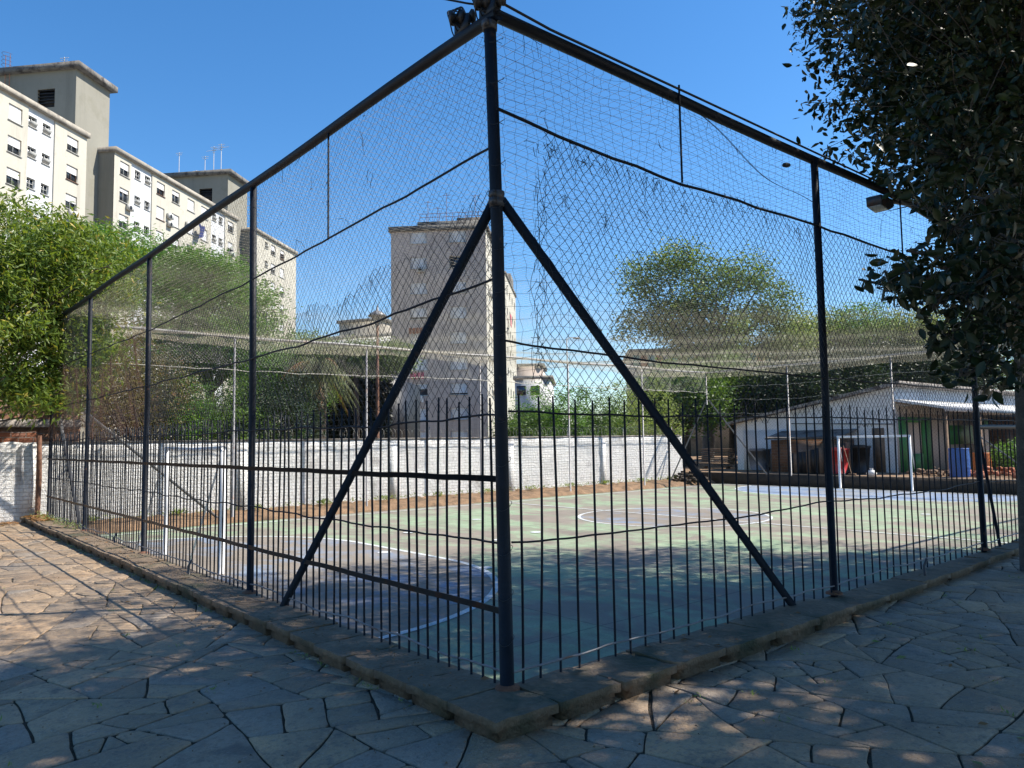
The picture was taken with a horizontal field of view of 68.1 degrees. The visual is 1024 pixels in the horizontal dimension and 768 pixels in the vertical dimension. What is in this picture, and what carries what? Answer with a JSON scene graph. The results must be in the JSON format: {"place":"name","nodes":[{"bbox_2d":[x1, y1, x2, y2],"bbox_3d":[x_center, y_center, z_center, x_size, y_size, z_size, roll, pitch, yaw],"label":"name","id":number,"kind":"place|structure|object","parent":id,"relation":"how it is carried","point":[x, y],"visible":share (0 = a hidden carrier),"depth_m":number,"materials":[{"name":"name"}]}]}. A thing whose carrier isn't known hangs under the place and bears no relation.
{"place":"outdoors","nodes":[
{"label":"outdoors","id":0,"kind":"place"},
{"bbox_2d":[0,52,297,440],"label":"apartment block","id":1,"kind":"structure","parent":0,"point":[56,149],"depth_m":77.21,"materials":[{"name":"beige paint"}]},
{"bbox_2d":[6,135,21,157],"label":"window","id":2,"kind":"structure","parent":1,"relation":"in","point":[13,146],"depth_m":65.23,"materials":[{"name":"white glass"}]},
{"bbox_2d":[6,167,21,189],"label":"window","id":3,"kind":"structure","parent":1,"relation":"in","point":[11,175],"depth_m":65.02,"materials":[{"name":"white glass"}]},
{"bbox_2d":[8,104,23,126],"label":"window","id":4,"kind":"structure","parent":1,"relation":"in","point":[14,115],"depth_m":65.42,"materials":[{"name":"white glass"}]},
{"bbox_2d":[27,147,37,160],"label":"window","id":5,"kind":"structure","parent":1,"relation":"in","point":[30,154],"depth_m":67.23,"materials":[{"name":"white glass"}]},
{"bbox_2d":[28,116,38,129],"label":"window","id":6,"kind":"structure","parent":1,"relation":"in","point":[31,123],"depth_m":67.47,"materials":[{"name":"white glass"}]},
{"bbox_2d":[65,193,75,210],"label":"window","id":7,"kind":"structure","parent":1,"relation":"in","point":[68,197],"depth_m":71.82,"materials":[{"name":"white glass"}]},
{"bbox_2d":[66,135,78,155],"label":"window","id":8,"kind":"structure","parent":1,"relation":"in","point":[71,143],"depth_m":72.26,"materials":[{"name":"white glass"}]},
{"bbox_2d":[66,165,78,184],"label":"window","id":9,"kind":"structure","parent":1,"relation":"in","point":[71,173],"depth_m":72.12,"materials":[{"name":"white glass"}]},
{"bbox_2d":[119,188,127,203],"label":"window","id":10,"kind":"structure","parent":1,"relation":"in","point":[123,197],"depth_m":79.20,"materials":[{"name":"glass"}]},
{"bbox_2d":[120,161,130,179],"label":"window","id":11,"kind":"structure","parent":1,"relation":"in","point":[124,168],"depth_m":79.32,"materials":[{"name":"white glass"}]},
{"bbox_2d":[156,182,164,197],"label":"window","id":12,"kind":"structure","parent":1,"relation":"in","point":[160,187],"depth_m":85.56,"materials":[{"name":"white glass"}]},
{"bbox_2d":[156,206,164,221],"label":"window","id":13,"kind":"structure","parent":1,"relation":"in","point":[159,211],"depth_m":85.24,"materials":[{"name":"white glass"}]},
{"bbox_2d":[0,0,1014,425],"label":"sky","id":14,"kind":"structure","parent":0,"point":[259,79],"materials":[{"name":"blue"}]},
{"bbox_2d":[0,521,1023,767],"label":"pavement","id":15,"kind":"structure","parent":0,"point":[104,663],"depth_m":5.10,"materials":[{"name":"grey stone"}]},
{"bbox_2d":[0,431,36,521],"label":"brick wall","id":16,"kind":"structure","parent":15,"relation":"on","point":[17,474],"depth_m":18.00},
{"bbox_2d":[0,514,54,525],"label":"leaf litter","id":17,"kind":"object","parent":15,"relation":"on","point":[34,518],"visible":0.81,"depth_m":17.27,"materials":[{"name":"brown plant"}]},
{"bbox_2d":[10,533,1018,765],"bbox_3d":[-1.261,2.381,9.440,13.976,0.144,15.509,3,-6,-40],"label":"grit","id":18,"kind":"object","parent":15,"relation":"on","point":[418,662],"visible":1,"depth_m":6.07,"materials":[{"name":"grey gravel"}]},
{"bbox_2d":[7,525,1023,755],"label":"scattered leaves","id":19,"kind":"object","parent":15,"relation":"on","point":[781,624],"visible":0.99,"depth_m":5.95,"materials":[{"name":"brown plant"}]},
{"bbox_2d":[20,516,1018,742],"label":"kerb","id":20,"kind":"structure","parent":15,"relation":"on","point":[480,707],"depth_m":5.92,"materials":[{"name":"concrete"}]},
{"bbox_2d":[29,435,47,514],"bbox_3d":[-11.322,2.231,18.074,0.446,2.003,0.295,1,-5,-26],"label":"rusty post","id":21,"kind":"object","parent":20,"relation":"on","point":[39,481],"visible":0.98,"depth_m":18.11,"materials":[{"name":"metal"}]},
{"bbox_2d":[46,7,519,691],"bbox_3d":[-5.409,0.247,11.371,0.182,4.686,16.685,3,-6,-40],"label":"court fence","id":22,"kind":"object","parent":20,"relation":"on","point":[88,477],"visible":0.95,"depth_m":7.75,"materials":[{"name":"metal"}]},
{"bbox_2d":[447,6,475,35],"bbox_3d":[-0.370,-2.668,5.560,0.201,0.241,0.211,3,-6,-40],"label":"floodlight","id":23,"kind":"object","parent":22,"relation":"attached to","point":[461,19],"visible":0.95,"depth_m":5.52,"materials":[{"name":"black plastic"}]},
{"bbox_2d":[481,10,1017,685],"bbox_3d":[9.749,0.155,13.416,25.947,4.690,0.201,3,-6,-40],"label":"court fence","id":24,"kind":"object","parent":20,"relation":"on","point":[499,206],"visible":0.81,"depth_m":6.52,"materials":[{"name":"metal"}]},
{"bbox_2d":[472,0,505,19],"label":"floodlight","id":25,"kind":"object","parent":24,"relation":"attached to","point":[483,7],"visible":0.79,"depth_m":5.28,"materials":[{"name":"black plastic"}]},
{"bbox_2d":[505,4,912,198],"bbox_3d":[3.347,-2.502,8.174,8.983,0.112,0.086,3,-6,-40],"label":"overhead cable","id":26,"kind":"object","parent":24,"relation":"on","point":[630,66],"visible":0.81,"depth_m":6.44,"materials":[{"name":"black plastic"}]},
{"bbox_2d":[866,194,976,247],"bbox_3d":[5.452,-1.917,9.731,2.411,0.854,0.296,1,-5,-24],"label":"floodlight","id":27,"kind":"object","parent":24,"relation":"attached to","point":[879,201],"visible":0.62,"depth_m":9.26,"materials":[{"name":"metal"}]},
{"bbox_2d":[781,0,1023,570],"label":"broadleaf tree","id":28,"kind":"object","parent":15,"relation":"on","point":[952,84],"visible":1,"depth_m":8.07,"materials":[{"name":"green plant"}]},
{"bbox_2d":[98,483,1018,682],"bbox_3d":[4.522,3.443,19.473,25.720,0.001,16.290,3,-6,-40],"label":"court","id":29,"kind":"object","parent":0,"point":[568,589],"visible":0.5,"depth_m":13.25,"materials":[{"name":"green concrete"}]},
{"bbox_2d":[121,537,491,636],"bbox_3d":[-3.639,3.092,13.143,3.950,0.001,10.900,3,-6,-40],"label":"goal area","id":30,"kind":"object","parent":29,"relation":"on","point":[464,581],"visible":0.57,"depth_m":11.43,"materials":[{"name":"paint"}]},
{"bbox_2d":[137,446,225,573],"bbox_3d":[-5.830,2.110,13.160,0.630,2.042,3.121,3,-6,-40],"label":"goal","id":31,"kind":"object","parent":30,"relation":"on","point":[214,448],"visible":0.47,"depth_m":12.20,"materials":[{"name":"white paint"}]},
{"bbox_2d":[121,536,497,638],"bbox_3d":[-3.620,3.089,13.159,4.000,0.001,11.000,3,-6,-40],"label":"goal area line","id":32,"kind":"object","parent":30,"relation":"on","point":[489,596],"visible":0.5,"depth_m":10.66,"materials":[{"name":"white paint"}]},
{"bbox_2d":[68,478,714,533],"bbox_3d":[-1.000,3.884,26.169,25.900,0.279,1.513,3,-6,-40],"label":"dirt strip","id":33,"kind":"object","parent":29,"relation":"on","point":[547,492],"visible":0.59,"depth_m":24.03,"materials":[{"name":"brown soil"}]},
{"bbox_2d":[54,324,708,517],"bbox_3d":[-0.952,1.458,26.040,25.831,5.068,0.469,3,-6,-40],"label":"court fence","id":34,"kind":"object","parent":33,"relation":"on","point":[367,353],"visible":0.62,"depth_m":23.74,"materials":[{"name":"metal"}]},
{"bbox_2d":[62,32,1003,372],"bbox_3d":[4.371,-1.324,19.890,25.740,0.393,16.540,3,-6,-40],"label":"roof net","id":35,"kind":"object","parent":34,"relation":"attached to","point":[520,352],"visible":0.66,"depth_m":13.14,"materials":[{"name":"fabric"}]},
{"bbox_2d":[0,475,1022,765],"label":"weeds","id":36,"kind":"object","parent":33,"relation":"on","point":[386,499],"visible":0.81,"depth_m":16.43,"materials":[{"name":"green plant"}]},
{"bbox_2d":[667,471,707,481],"bbox_3d":[7.839,4.085,33.612,1.917,0.461,1.824,3,-6,-40],"label":"soil heap","id":37,"kind":"object","parent":33,"relation":"on","point":[689,477],"visible":0.57,"depth_m":33.23,"materials":[{"name":"brown soil"}]},
{"bbox_2d":[108,484,716,535],"bbox_3d":[-0.245,3.927,25.159,24.750,0.001,0.080,3,-6,-40],"label":"touch line","id":38,"kind":"object","parent":29,"relation":"on","point":[440,507],"visible":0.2,"depth_m":23.51,"materials":[{"name":"white paint"}]},
{"bbox_2d":[580,508,768,525],"bbox_3d":[4.231,3.478,19.939,4.900,0.001,4.900,3,-6,-40],"label":"circle","id":39,"kind":"object","parent":29,"relation":"on","point":[604,516],"visible":0.82,"depth_m":19.81,"materials":[{"name":"paint"}]},
{"bbox_2d":[578,508,772,526],"bbox_3d":[4.231,3.474,19.940,5.000,0.001,5.000,3,-6,-40],"label":"circle line","id":40,"kind":"object","parent":39,"relation":"on","point":[579,517],"visible":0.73,"depth_m":18.52,"materials":[{"name":"white paint"}]},
{"bbox_2d":[509,502,1005,542],"bbox_3d":[4.521,3.440,19.598,0.080,0.001,14.800,3,-6,-40],"label":"halfway line","id":41,"kind":"object","parent":29,"relation":"on","point":[777,524],"depth_m":17.48,"materials":[{"name":"white paint"}]},
{"bbox_2d":[836,435,916,491],"bbox_3d":[13.730,2.953,28.510,0.610,2.041,2.755,3,-6,-40],"label":"goal","id":42,"kind":"object","parent":29,"relation":"on","point":[877,436],"visible":0.92,"depth_m":28.26,"materials":[{"name":"white paint"}]},
{"bbox_2d":[738,486,1016,500],"bbox_3d":[12.187,3.849,26.549,4.000,0.001,11.000,3,-6,-40],"label":"goal area","id":43,"kind":"object","parent":29,"relation":"on","point":[805,491],"visible":0.74,"depth_m":26.30,"materials":[{"name":"paint"}]},
{"bbox_2d":[622,348,772,455],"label":"panelled building","id":44,"kind":"structure","parent":0,"point":[717,441],"depth_m":68.72,"materials":[{"name":"concrete"}]},
{"bbox_2d":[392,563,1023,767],"bbox_3d":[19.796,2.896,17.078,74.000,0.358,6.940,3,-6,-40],"label":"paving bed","id":45,"kind":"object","parent":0,"point":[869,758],"depth_m":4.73,"materials":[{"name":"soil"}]},
{"bbox_2d":[683,456,1015,479],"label":"yard","id":46,"kind":"structure","parent":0,"point":[714,469],"depth_m":34.17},
{"bbox_2d":[326,375,419,438],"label":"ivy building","id":47,"kind":"structure","parent":46,"relation":"on","point":[361,394],"depth_m":62.26,"materials":[{"name":"green plant"}]},
{"bbox_2d":[513,375,555,425],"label":"white house","id":48,"kind":"structure","parent":46,"relation":"on","point":[519,389],"depth_m":75.24,"materials":[{"name":"paint"}]},
{"bbox_2d":[626,356,749,465],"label":"yard tree","id":49,"kind":"object","parent":46,"relation":"on","point":[690,403],"visible":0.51,"depth_m":42.51,"materials":[{"name":"green plant"}]},
{"bbox_2d":[601,228,831,460],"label":"airy tree","id":50,"kind":"object","parent":46,"relation":"on","point":[708,333],"visible":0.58,"depth_m":51.17,"materials":[{"name":"green plant"}]},
{"bbox_2d":[698,449,734,468],"bbox_3d":[10.834,3.935,39.996,0.426,1.025,2.413,3,-6,-40],"label":"plank stack","id":51,"kind":"object","parent":46,"relation":"on","point":[725,463],"visible":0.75,"depth_m":39.79,"materials":[{"name":"brown wood"}]},
{"bbox_2d":[682,345,775,463],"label":"yard tree","id":52,"kind":"object","parent":46,"relation":"on","point":[731,436],"visible":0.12,"depth_m":45.95,"materials":[{"name":"green plant"}]},
{"bbox_2d":[748,448,770,469],"bbox_3d":[11.819,3.604,36.209,0.810,1.050,0.810,3,-6,-40],"label":"wheelie bin","id":53,"kind":"object","parent":46,"relation":"on","point":[762,458],"visible":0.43,"depth_m":35.97,"materials":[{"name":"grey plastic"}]},
{"bbox_2d":[722,343,858,417],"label":"yard tree","id":54,"kind":"object","parent":46,"relation":"on","point":[754,390],"visible":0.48,"depth_m":42.47,"materials":[{"name":"green plant"}]},
{"bbox_2d":[765,429,856,471],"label":"brick store","id":55,"kind":"structure","parent":46,"relation":"on","point":[783,444],"depth_m":34.33,"materials":[{"name":"concrete"}]},
{"bbox_2d":[755,305,871,369],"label":"background tree","id":56,"kind":"object","parent":46,"relation":"on","point":[818,334],"visible":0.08,"depth_m":54.58,"materials":[{"name":"green plant"}]},
{"bbox_2d":[791,442,850,473],"bbox_3d":[13.210,3.187,32.578,0.044,1.336,2.719,3,-6,-40],"label":"board fence","id":57,"kind":"object","parent":46,"relation":"on","point":[812,466],"visible":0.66,"depth_m":32.81,"materials":[{"name":"brown wood"}]},
{"bbox_2d":[832,448,849,473],"bbox_3d":[13.584,3.201,31.517,0.670,1.098,0.670,3,-6,-40],"label":"wheelie bin","id":58,"kind":"object","parent":46,"relation":"on","point":[845,463],"visible":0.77,"depth_m":31.33,"materials":[{"name":"red plastic"}]},
{"bbox_2d":[788,336,903,395],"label":"yard tree","id":59,"kind":"object","parent":46,"relation":"on","point":[866,373],"visible":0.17,"depth_m":44.11,"materials":[{"name":"green plant"}]},
{"bbox_2d":[850,445,870,472],"bbox_3d":[14.686,3.177,32.075,0.756,1.195,0.756,3,-6,-40],"label":"wheelie bin","id":60,"kind":"object","parent":46,"relation":"on","point":[855,457],"visible":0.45,"depth_m":31.81,"materials":[{"name":"black plastic"}]},
{"bbox_2d":[807,298,921,358],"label":"background tree","id":61,"kind":"object","parent":46,"relation":"on","point":[865,324],"visible":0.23,"depth_m":54.38,"materials":[{"name":"green plant"}]},
{"bbox_2d":[725,381,1014,472],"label":"shed","id":62,"kind":"structure","parent":46,"relation":"on","point":[741,450],"depth_m":33.96,"materials":[{"name":"paint"}]},
{"bbox_2d":[872,428,885,471],"bbox_3d":[15.798,2.846,32.607,0.040,1.900,0.500,3,-6,-40],"label":"side door","id":63,"kind":"structure","parent":62,"relation":"in","point":[877,447],"depth_m":32.58,"materials":[{"name":"brown wood"}]},
{"bbox_2d":[863,305,949,364],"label":"background tree","id":64,"kind":"object","parent":46,"relation":"on","point":[913,319],"visible":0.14,"depth_m":53.56,"materials":[{"name":"green plant"}]},
{"bbox_2d":[848,331,982,384],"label":"yard tree","id":65,"kind":"object","parent":46,"relation":"on","point":[914,369],"visible":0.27,"depth_m":48.15,"materials":[{"name":"green plant"}]},
{"bbox_2d":[906,467,949,476],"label":"timber scraps","id":66,"kind":"object","parent":46,"relation":"on","point":[937,471],"visible":0.59,"depth_m":29.09,"materials":[{"name":"brown wood"}]},
{"bbox_2d":[948,448,970,477],"bbox_3d":[16.554,2.919,28.026,0.702,1.087,0.709,3,-6,-40],"label":"drum","id":67,"kind":"object","parent":46,"relation":"on","point":[958,463],"visible":0.67,"depth_m":27.75,"materials":[{"name":"blue plastic"}]},
{"bbox_2d":[928,345,1011,390],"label":"yard tree","id":68,"kind":"object","parent":46,"relation":"on","point":[981,382],"visible":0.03,"depth_m":50.16,"materials":[{"name":"green plant"}]},
{"bbox_2d":[972,453,991,474],"bbox_3d":[18.368,3.119,29.589,0.638,0.866,0.645,3,-6,-40],"label":"drum","id":69,"kind":"object","parent":46,"relation":"on","point":[988,461],"visible":0.23,"depth_m":29.33,"materials":[{"name":"orange plastic"}]},
{"bbox_2d":[971,466,1015,477],"bbox_3d":[18.109,3.260,28.325,3.270,0.382,3.119,3,-6,-40],"label":"brick rubble","id":70,"kind":"object","parent":46,"relation":"on","point":[997,472],"visible":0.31,"depth_m":28.15,"materials":[{"name":"brick"}]},
{"bbox_2d":[983,414,1015,468],"bbox_3d":[25.672,2.509,33.309,4.500,2.470,7.400,3,-6,-40],"label":"brick annex","id":71,"kind":"object","parent":46,"relation":"on","point":[999,432],"visible":0.4,"depth_m":34.37,"materials":[{"name":"brick"}]},
{"bbox_2d":[987,439,1016,470],"bbox_3d":[19.681,2.800,29.594,2.218,1.615,2.150,-1,-4,-3],"label":"shrub","id":72,"kind":"object","parent":46,"relation":"on","point":[1000,454],"visible":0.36,"depth_m":29.71,"materials":[{"name":"green plant"}]},
{"label":"ground","id":73,"kind":"structure","parent":0,"visible":0},
{"bbox_2d":[217,325,343,438],"bbox_3d":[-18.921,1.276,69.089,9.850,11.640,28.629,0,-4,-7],"label":"slim tree","id":74,"kind":"object","parent":73,"relation":"on","point":[307,334],"visible":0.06,"depth_m":58.54,"materials":[{"name":"green plant"}]},
{"bbox_2d":[299,318,390,433],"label":"distant block","id":75,"kind":"structure","parent":73,"relation":"on","point":[367,322],"depth_m":177.57,"materials":[{"name":"concrete"}]},
{"bbox_2d":[40,435,682,520],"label":"brick wall","id":76,"kind":"structure","parent":73,"relation":"on","point":[533,473],"depth_m":24.72,"materials":[{"name":"brick"}]},
{"bbox_2d":[95,426,671,439],"bbox_3d":[-1.668,1.715,26.854,23.416,0.444,0.407,3,-6,-40],"label":"razor wire","id":77,"kind":"object","parent":76,"relation":"on","point":[421,432],"visible":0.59,"depth_m":26.19,"materials":[{"name":"metal"}]},
{"bbox_2d":[196,409,626,438],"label":"tree line","id":78,"kind":"object","parent":73,"relation":"on","point":[311,432],"depth_m":96.52,"materials":[{"name":"green plant"}]},
{"bbox_2d":[388,194,516,437],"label":"apartment tower","id":79,"kind":"structure","parent":73,"relation":"on","point":[453,424],"depth_m":89.08,"materials":[{"name":"beige paint"}]},
{"bbox_2d":[409,283,426,294],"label":"window","id":80,"kind":"structure","parent":79,"relation":"in","point":[424,284],"depth_m":89.49,"materials":[{"name":"grey glass"}]},
{"bbox_2d":[410,232,426,243],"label":"window","id":81,"kind":"structure","parent":79,"relation":"in","point":[420,235],"depth_m":89.95,"materials":[{"name":"grey glass"}]},
{"bbox_2d":[409,257,427,269],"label":"window","id":82,"kind":"structure","parent":79,"relation":"in","point":[421,261],"depth_m":89.71,"materials":[{"name":"grey glass"}]},
{"bbox_2d":[410,308,426,319],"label":"window","id":83,"kind":"structure","parent":79,"relation":"in","point":[415,316],"depth_m":89.29,"materials":[{"name":"grey glass"}]},
{"bbox_2d":[448,231,465,242],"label":"window","id":84,"kind":"structure","parent":79,"relation":"in","point":[461,232],"depth_m":89.53,"materials":[{"name":"grey glass"}]},
{"bbox_2d":[449,307,466,318],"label":"window","id":85,"kind":"structure","parent":79,"relation":"in","point":[454,308],"depth_m":88.86,"materials":[{"name":"grey glass"}]},
{"bbox_2d":[449,332,467,343],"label":"window","id":86,"kind":"structure","parent":79,"relation":"in","point":[452,337],"depth_m":88.64,"materials":[{"name":"grey glass"}]},
{"bbox_2d":[449,358,467,369],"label":"window","id":87,"kind":"structure","parent":79,"relation":"in","point":[460,364],"depth_m":88.40,"materials":[{"name":"grey glass"}]},
{"bbox_2d":[451,383,467,394],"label":"window","id":88,"kind":"structure","parent":79,"relation":"in","point":[463,387],"depth_m":88.19,"materials":[{"name":"grey glass"}]},
{"bbox_2d":[451,408,467,419],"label":"window","id":89,"kind":"structure","parent":79,"relation":"in","point":[465,413],"depth_m":87.97,"materials":[{"name":"grey glass"}]},
{"bbox_2d":[517,363,546,375],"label":"grey house","id":90,"kind":"structure","parent":73,"relation":"on","point":[520,370],"depth_m":120.69,"materials":[{"name":"paint"}]},
{"bbox_2d":[693,472,1016,494],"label":"retaining kerb","id":91,"kind":"structure","parent":73,"relation":"on","point":[716,477],"depth_m":28.95,"materials":[{"name":"concrete"}]},
{"bbox_2d":[705,346,1015,478],"bbox_3d":[14.235,1.175,28.074,0.387,4.644,16.612,3,-6,-40],"label":"court fence","id":92,"kind":"object","parent":91,"relation":"on","point":[788,398],"visible":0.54,"depth_m":29.75,"materials":[{"name":"metal"}]},
{"label":"back yard","id":93,"kind":"structure","parent":0,"visible":0},
{"bbox_2d":[0,380,81,508],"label":"outbuilding","id":94,"kind":"structure","parent":93,"relation":"on","point":[41,428],"depth_m":20.05,"materials":[{"name":"brown brick"}]},
{"bbox_2d":[0,175,160,429],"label":"leafy tree","id":95,"kind":"object","parent":93,"relation":"on","point":[36,283],"visible":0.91,"depth_m":17.00,"materials":[{"name":"green plant"}]},
{"bbox_2d":[0,215,178,373],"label":"feathery tree","id":96,"kind":"object","parent":93,"relation":"on","point":[124,232],"visible":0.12,"depth_m":31.52,"materials":[{"name":"green plant"}]},
{"bbox_2d":[34,303,209,442],"bbox_3d":[-11.698,0.486,21.898,4.410,5.906,7.964,-1,-4,-2],"label":"vine tree","id":97,"kind":"object","parent":93,"relation":"on","point":[134,397],"visible":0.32,"depth_m":22.91,"materials":[{"name":"green plant"}]},
{"bbox_2d":[137,372,223,439],"bbox_3d":[-11.063,1.556,24.903,3.031,4.173,4.250,3,-6,-40],"label":"shrub","id":98,"kind":"object","parent":93,"relation":"on","point":[192,419],"visible":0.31,"depth_m":24.33,"materials":[{"name":"green plant"}]},
{"bbox_2d":[112,238,310,436],"bbox_3d":[-11.504,-0.787,28.216,7.097,9.398,6.736,3,-6,-40],"label":"feathery tree","id":99,"kind":"object","parent":93,"relation":"on","point":[188,288],"visible":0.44,"depth_m":27.81,"materials":[{"name":"green plant"}]},
{"bbox_2d":[174,373,282,439],"bbox_3d":[-9.726,1.650,25.883,4.026,4.093,4.424,1,-5,-20],"label":"shrub","id":100,"kind":"object","parent":93,"relation":"on","point":[236,412],"visible":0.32,"depth_m":25.38,"materials":[{"name":"green plant"}]},
{"bbox_2d":[213,361,334,439],"bbox_3d":[-8.480,1.464,26.989,4.424,4.591,4.130,-2,-4,10],"label":"shrub","id":101,"kind":"object","parent":93,"relation":"on","point":[293,435],"visible":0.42,"depth_m":26.50,"materials":[{"name":"green plant"}]},
{"bbox_2d":[277,357,360,438],"bbox_3d":[-7.691,1.454,30.007,3.419,5.045,3.314,3,-6,-40],"label":"palm","id":102,"kind":"object","parent":93,"relation":"on","point":[326,380],"visible":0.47,"depth_m":29.84,"materials":[{"name":"green plant"}]},
{"bbox_2d":[282,335,424,437],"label":"rooftop tree","id":103,"kind":"object","parent":93,"relation":"on","point":[393,360],"visible":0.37,"depth_m":55.98,"materials":[{"name":"green plant"}]},
{"bbox_2d":[368,307,386,437],"bbox_3d":[-4.745,0.423,26.718,0.663,6.492,0.680,3,-6,-40],"label":"street lamp","id":104,"kind":"object","parent":93,"relation":"on","point":[377,351],"visible":0.49,"depth_m":26.73,"materials":[{"name":"metal"}]},
{"bbox_2d":[487,403,563,436],"bbox_3d":[0.651,2.444,32.881,3.422,3.238,3.928,3,-6,-40],"label":"shrub","id":105,"kind":"object","parent":93,"relation":"on","point":[524,424],"visible":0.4,"depth_m":32.43,"materials":[{"name":"green plant"}]},
{"bbox_2d":[508,380,600,435],"bbox_3d":[1.871,1.872,34.043,5.114,4.512,4.437,-3,-5,25],"label":"shrub","id":106,"kind":"object","parent":93,"relation":"on","point":[559,420],"visible":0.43,"depth_m":33.37,"materials":[{"name":"green plant"}]},
{"bbox_2d":[555,380,641,435],"bbox_3d":[3.623,1.980,34.868,4.610,4.372,4.574,3,-6,-40],"label":"shrub","id":107,"kind":"object","parent":93,"relation":"on","point":[599,424],"visible":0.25,"depth_m":34.28,"materials":[{"name":"green plant"}]},
{"bbox_2d":[591,374,689,436],"bbox_3d":[5.937,1.826,35.994,5.049,4.776,4.870,-1,-4,-3],"label":"shrub","id":108,"kind":"object","parent":93,"relation":"on","point":[647,425],"visible":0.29,"depth_m":35.54,"materials":[{"name":"green plant"}]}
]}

